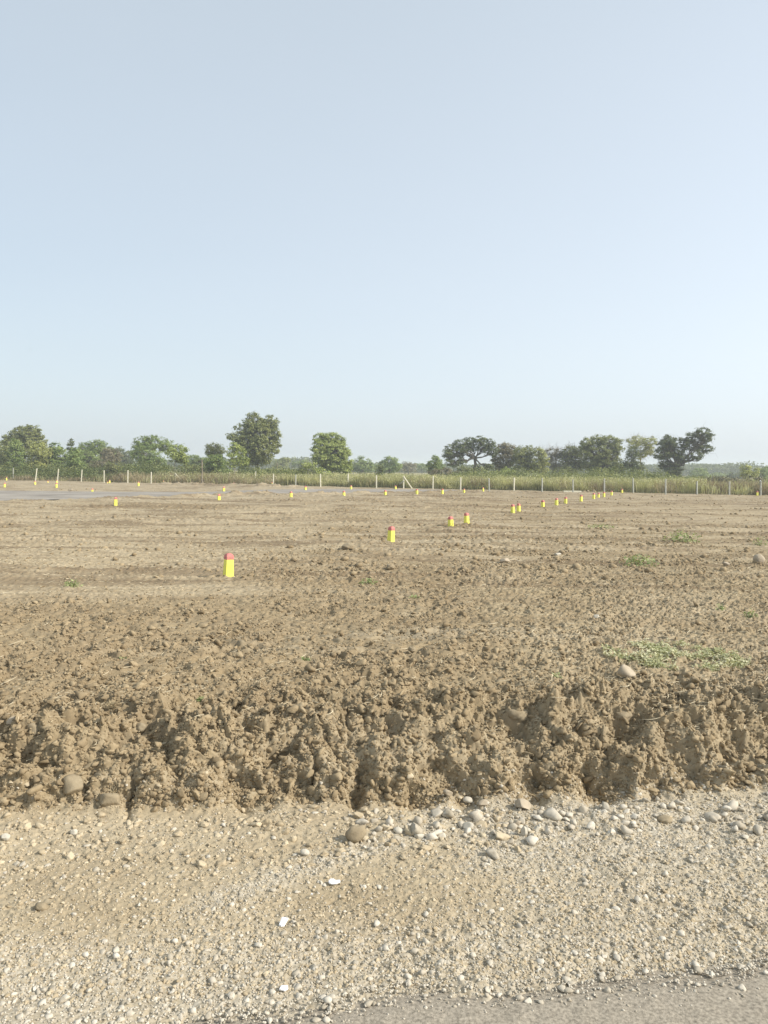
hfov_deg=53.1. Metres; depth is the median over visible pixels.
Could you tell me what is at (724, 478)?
bush
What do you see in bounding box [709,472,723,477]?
tree
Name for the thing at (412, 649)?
clod
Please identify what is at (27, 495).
access road
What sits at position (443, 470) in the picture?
bush
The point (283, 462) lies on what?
tree
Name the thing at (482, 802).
stone
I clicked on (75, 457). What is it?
bush
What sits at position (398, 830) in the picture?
stone
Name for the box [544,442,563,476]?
bare tree
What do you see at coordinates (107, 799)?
rock
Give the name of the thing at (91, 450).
tree
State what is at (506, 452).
tree
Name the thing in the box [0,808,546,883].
verge lumps
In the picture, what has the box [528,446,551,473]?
tree
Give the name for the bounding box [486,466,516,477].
bush
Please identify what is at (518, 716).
rock
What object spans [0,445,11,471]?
bush
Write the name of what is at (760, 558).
stone
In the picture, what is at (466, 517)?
marker post
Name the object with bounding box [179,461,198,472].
bush
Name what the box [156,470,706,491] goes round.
weed leaves
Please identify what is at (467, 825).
stone
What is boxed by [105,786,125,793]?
dry tuft
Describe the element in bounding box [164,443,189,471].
tree
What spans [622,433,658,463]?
tree
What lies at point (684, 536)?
weed tuft
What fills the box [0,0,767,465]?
sky
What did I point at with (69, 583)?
weed tuft
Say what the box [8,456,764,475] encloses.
distant woodland
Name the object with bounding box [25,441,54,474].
bush
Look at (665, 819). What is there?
clod
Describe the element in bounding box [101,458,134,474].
bush
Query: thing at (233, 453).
tree
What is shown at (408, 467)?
tree
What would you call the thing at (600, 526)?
weed tuft
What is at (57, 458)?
bush
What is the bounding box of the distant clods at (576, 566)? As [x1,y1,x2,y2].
[0,483,767,581]
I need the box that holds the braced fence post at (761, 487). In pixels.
[760,480,763,494]
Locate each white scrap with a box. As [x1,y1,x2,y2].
[279,917,287,926]
[279,985,287,991]
[328,879,339,884]
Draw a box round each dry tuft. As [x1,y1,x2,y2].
[104,700,118,708]
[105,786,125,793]
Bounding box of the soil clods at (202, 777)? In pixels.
[0,528,767,809]
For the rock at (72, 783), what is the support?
on the bank
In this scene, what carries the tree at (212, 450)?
on the field
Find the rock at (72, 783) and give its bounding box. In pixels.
[62,774,83,794]
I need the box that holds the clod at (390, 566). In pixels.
[386,564,394,569]
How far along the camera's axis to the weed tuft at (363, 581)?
13.79 m
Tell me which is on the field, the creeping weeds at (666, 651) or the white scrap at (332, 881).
the creeping weeds at (666, 651)
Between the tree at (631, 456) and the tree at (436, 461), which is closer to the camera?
the tree at (631, 456)
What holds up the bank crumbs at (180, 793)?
on the bank
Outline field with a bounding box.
[0,468,767,730]
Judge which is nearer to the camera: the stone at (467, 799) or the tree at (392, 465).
the stone at (467, 799)
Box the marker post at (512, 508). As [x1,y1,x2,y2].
[511,504,514,512]
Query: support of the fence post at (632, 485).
on the field
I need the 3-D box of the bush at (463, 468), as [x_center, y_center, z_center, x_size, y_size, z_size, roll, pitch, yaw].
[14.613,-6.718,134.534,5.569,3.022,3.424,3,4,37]
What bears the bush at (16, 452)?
on the field
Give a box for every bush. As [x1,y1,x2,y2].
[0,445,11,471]
[4,438,28,474]
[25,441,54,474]
[44,442,68,475]
[63,447,88,477]
[88,460,110,476]
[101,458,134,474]
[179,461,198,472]
[186,461,213,474]
[203,453,235,474]
[304,467,333,476]
[376,465,384,475]
[427,467,462,476]
[456,465,479,472]
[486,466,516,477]
[706,472,739,484]
[736,471,767,484]
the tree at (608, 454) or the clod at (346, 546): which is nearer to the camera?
the clod at (346, 546)
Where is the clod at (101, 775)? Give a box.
[94,771,108,780]
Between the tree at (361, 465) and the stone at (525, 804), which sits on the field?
the tree at (361, 465)
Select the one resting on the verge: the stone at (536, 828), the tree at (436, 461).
the stone at (536, 828)
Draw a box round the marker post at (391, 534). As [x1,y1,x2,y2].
[387,526,394,541]
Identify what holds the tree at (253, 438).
on the field
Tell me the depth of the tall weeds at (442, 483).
81.49 m
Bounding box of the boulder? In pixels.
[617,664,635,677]
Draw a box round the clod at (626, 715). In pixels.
[614,709,632,720]
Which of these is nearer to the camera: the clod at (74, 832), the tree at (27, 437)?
the clod at (74, 832)
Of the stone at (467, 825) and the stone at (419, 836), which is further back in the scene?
the stone at (467, 825)
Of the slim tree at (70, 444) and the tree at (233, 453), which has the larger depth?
the slim tree at (70, 444)
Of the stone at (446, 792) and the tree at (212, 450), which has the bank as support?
the stone at (446, 792)
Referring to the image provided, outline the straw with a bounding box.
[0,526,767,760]
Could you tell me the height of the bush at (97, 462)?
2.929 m
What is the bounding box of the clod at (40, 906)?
[34,902,48,910]
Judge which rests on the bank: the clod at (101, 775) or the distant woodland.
the clod at (101, 775)
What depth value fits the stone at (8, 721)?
6.26 m
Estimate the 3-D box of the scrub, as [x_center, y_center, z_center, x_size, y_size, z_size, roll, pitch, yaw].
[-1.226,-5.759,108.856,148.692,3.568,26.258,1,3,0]
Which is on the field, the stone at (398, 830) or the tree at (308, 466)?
the tree at (308, 466)
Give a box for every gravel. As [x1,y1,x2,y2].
[355,789,767,859]
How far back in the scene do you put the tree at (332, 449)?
120.49 m
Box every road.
[0,489,453,500]
[183,955,767,1023]
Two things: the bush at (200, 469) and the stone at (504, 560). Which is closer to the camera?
the stone at (504, 560)
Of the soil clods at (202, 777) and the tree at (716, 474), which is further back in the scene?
the tree at (716, 474)
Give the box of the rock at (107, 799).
[99,793,120,806]
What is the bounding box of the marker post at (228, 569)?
[223,553,233,576]
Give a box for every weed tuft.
[63,579,83,587]
[359,578,377,584]
[588,523,613,528]
[619,553,658,566]
[663,529,700,542]
[743,608,757,617]
[752,535,767,545]
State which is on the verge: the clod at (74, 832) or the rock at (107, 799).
the clod at (74, 832)
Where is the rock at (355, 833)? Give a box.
[345,825,365,842]
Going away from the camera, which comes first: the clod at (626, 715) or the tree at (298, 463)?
the clod at (626, 715)
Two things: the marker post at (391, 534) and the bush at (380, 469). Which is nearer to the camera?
the marker post at (391, 534)
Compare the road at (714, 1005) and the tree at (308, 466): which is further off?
the tree at (308, 466)
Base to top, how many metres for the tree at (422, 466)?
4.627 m
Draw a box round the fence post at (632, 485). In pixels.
[632,478,633,492]
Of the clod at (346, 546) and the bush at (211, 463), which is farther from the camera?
the bush at (211, 463)
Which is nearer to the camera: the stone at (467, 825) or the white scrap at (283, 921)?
the white scrap at (283, 921)
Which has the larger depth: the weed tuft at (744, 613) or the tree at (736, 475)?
the tree at (736, 475)
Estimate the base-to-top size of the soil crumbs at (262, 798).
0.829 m
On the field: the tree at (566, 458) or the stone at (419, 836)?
the tree at (566, 458)
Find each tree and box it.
[0,424,47,460]
[65,438,73,453]
[78,439,115,464]
[96,447,122,463]
[114,446,135,464]
[127,435,173,466]
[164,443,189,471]
[181,454,205,468]
[204,442,227,457]
[225,410,282,469]
[225,442,249,472]
[271,457,290,467]
[292,460,312,468]
[297,459,318,474]
[310,432,353,473]
[352,455,374,473]
[376,455,402,473]
[400,461,416,474]
[415,463,426,470]
[426,454,444,473]
[441,435,500,471]
[489,442,515,472]
[509,444,535,472]
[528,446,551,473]
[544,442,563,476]
[557,444,589,474]
[576,434,625,474]
[619,447,647,477]
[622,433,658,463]
[651,427,715,478]
[685,467,711,476]
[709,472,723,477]
[727,471,744,478]
[739,463,759,478]
[756,465,767,478]
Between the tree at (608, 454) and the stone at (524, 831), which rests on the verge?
the stone at (524, 831)
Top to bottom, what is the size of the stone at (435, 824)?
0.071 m
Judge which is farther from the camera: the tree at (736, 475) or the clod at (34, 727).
the tree at (736, 475)
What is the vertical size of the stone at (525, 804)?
0.085 m
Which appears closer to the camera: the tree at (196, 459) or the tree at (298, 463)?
the tree at (196, 459)
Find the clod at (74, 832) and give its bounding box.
[70,829,77,834]
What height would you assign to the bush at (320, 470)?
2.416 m
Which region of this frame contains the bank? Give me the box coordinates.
[0,686,767,813]
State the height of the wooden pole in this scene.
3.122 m
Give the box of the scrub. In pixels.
[0,459,767,482]
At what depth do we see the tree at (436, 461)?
138.86 m
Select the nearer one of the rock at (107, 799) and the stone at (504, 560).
the rock at (107, 799)
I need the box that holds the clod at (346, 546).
[341,544,353,549]
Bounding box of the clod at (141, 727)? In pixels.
[136,722,146,732]
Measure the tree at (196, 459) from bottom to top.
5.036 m
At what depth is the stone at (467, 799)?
6.02 m
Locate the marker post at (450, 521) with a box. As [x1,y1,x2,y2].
[448,516,453,526]
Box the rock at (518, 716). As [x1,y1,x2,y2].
[506,708,528,722]
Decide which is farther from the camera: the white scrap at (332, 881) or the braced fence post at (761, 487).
the braced fence post at (761, 487)
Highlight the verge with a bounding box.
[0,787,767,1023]
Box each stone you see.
[1,833,10,840]
[6,716,14,724]
[300,849,309,855]
[393,827,402,833]
[414,834,424,838]
[432,821,439,828]
[443,789,452,795]
[463,796,472,802]
[463,822,473,828]
[478,799,488,805]
[499,558,509,562]
[514,798,531,809]
[521,826,527,835]
[533,825,539,831]
[753,554,764,563]
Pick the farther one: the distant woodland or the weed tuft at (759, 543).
the distant woodland
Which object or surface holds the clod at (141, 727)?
on the bank
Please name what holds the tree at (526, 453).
on the field
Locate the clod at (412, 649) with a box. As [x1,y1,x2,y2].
[408,646,415,652]
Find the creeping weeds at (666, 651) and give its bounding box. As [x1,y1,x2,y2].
[602,638,751,671]
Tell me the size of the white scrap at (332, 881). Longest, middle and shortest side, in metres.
0.076 x 0.040 x 0.019 m
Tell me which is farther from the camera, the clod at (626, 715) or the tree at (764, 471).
the tree at (764, 471)
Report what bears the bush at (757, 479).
on the field
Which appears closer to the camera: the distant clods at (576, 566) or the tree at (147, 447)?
the distant clods at (576, 566)
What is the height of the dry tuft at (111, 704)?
0.072 m
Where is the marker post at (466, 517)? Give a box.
[464,513,468,523]
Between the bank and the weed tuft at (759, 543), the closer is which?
the bank
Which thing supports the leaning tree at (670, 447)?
on the field
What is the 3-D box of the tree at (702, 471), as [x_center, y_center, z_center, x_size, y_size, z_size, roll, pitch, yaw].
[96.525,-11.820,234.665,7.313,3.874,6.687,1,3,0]
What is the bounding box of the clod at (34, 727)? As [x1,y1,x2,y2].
[27,723,38,735]
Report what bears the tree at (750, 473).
on the field
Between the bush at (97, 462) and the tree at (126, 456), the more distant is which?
the tree at (126, 456)
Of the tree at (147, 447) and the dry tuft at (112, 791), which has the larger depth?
the tree at (147, 447)
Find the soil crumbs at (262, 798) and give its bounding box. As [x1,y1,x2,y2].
[0,527,767,808]
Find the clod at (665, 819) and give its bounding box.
[657,815,672,823]
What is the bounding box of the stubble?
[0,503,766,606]
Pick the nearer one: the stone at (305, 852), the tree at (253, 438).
the stone at (305, 852)
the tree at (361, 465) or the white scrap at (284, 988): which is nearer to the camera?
the white scrap at (284, 988)
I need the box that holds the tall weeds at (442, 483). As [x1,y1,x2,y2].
[1,471,767,494]
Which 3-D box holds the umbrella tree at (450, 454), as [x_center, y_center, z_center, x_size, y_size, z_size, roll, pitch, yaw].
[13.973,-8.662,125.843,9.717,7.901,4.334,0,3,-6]
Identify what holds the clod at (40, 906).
on the verge
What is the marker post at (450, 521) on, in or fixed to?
on the field
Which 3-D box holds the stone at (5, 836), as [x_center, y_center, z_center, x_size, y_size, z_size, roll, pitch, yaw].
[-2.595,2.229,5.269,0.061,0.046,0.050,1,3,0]
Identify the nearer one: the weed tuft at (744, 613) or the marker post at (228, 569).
the weed tuft at (744, 613)
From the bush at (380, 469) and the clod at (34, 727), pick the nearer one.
the clod at (34, 727)
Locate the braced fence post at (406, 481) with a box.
[399,476,412,488]
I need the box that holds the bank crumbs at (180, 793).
[0,676,767,812]
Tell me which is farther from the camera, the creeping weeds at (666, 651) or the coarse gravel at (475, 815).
the creeping weeds at (666, 651)
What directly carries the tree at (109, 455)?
on the field
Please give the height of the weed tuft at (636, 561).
0.331 m
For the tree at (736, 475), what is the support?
on the field
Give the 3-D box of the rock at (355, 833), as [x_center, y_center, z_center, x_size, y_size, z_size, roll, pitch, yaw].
[-0.197,2.229,5.327,0.150,0.123,0.118,1,3,0]
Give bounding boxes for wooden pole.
[201,459,202,482]

